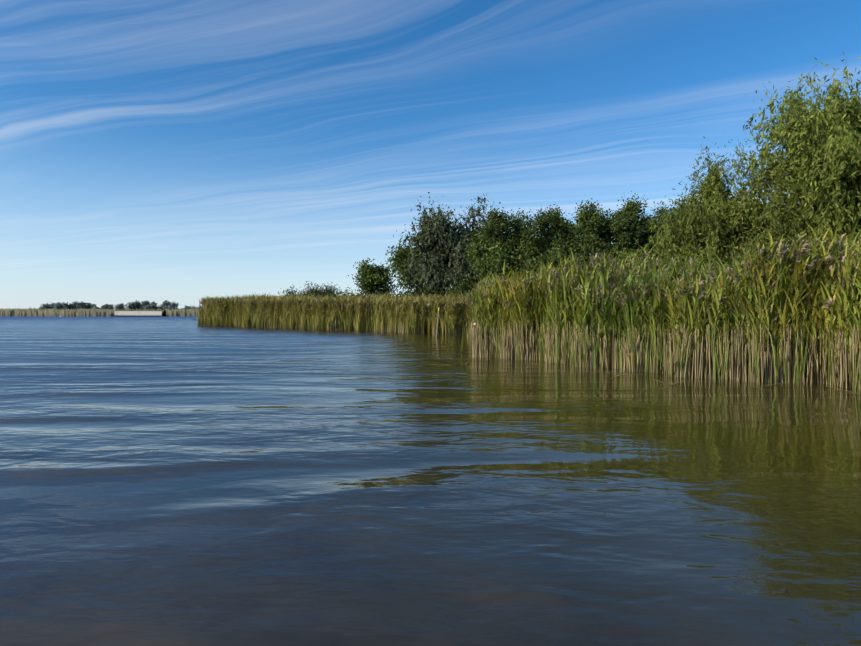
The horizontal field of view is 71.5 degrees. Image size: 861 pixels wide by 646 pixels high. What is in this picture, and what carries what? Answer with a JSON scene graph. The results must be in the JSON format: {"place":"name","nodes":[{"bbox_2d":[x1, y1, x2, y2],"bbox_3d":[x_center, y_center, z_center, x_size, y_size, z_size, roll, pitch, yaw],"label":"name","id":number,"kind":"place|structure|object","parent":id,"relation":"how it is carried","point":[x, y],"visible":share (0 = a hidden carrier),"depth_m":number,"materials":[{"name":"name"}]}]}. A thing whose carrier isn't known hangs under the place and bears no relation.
{"place":"outdoors","nodes":[
{"label":"outdoors","id":0,"kind":"place"},
{"bbox_2d":[0,316,860,645],"bbox_3d":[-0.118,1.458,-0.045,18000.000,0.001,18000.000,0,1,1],"label":"water","id":1,"kind":"structure","parent":0,"point":[178,480],"depth_m":4.76,"materials":[{"name":"blue liquid"}]},
{"bbox_2d":[0,308,199,316],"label":"reeds","id":2,"kind":"object","parent":1,"relation":"on","point":[78,312],"visible":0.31,"depth_m":302.53,"materials":[{"name":"green plant"}]},
{"bbox_2d":[114,311,161,316],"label":"wave screen","id":3,"kind":"object","parent":1,"relation":"in","point":[126,313],"visible":0.81,"depth_m":299.69,"materials":[{"name":"white wood"}]},
{"bbox_2d":[196,291,474,333],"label":"reeds","id":4,"kind":"object","parent":1,"relation":"in","point":[408,314],"visible":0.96,"depth_m":52.08,"materials":[{"name":"green plant"}]},
{"bbox_2d":[436,308,439,336],"bbox_3d":[0.421,0.165,36.559,0.299,2.241,0.100,0,1,-19],"label":"pole","id":5,"kind":"object","parent":1,"relation":"in","point":[437,322],"visible":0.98,"depth_m":36.53,"materials":[{"name":"brown wood"}]},
{"bbox_2d":[448,218,860,393],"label":"reeds","id":6,"kind":"object","parent":1,"relation":"in","point":[776,312],"visible":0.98,"depth_m":14.22,"materials":[{"name":"green plant"}]},
{"bbox_2d":[0,0,860,309],"label":"sky","id":7,"kind":"structure","parent":0,"point":[182,152],"materials":[{"name":"blue"}]}
]}

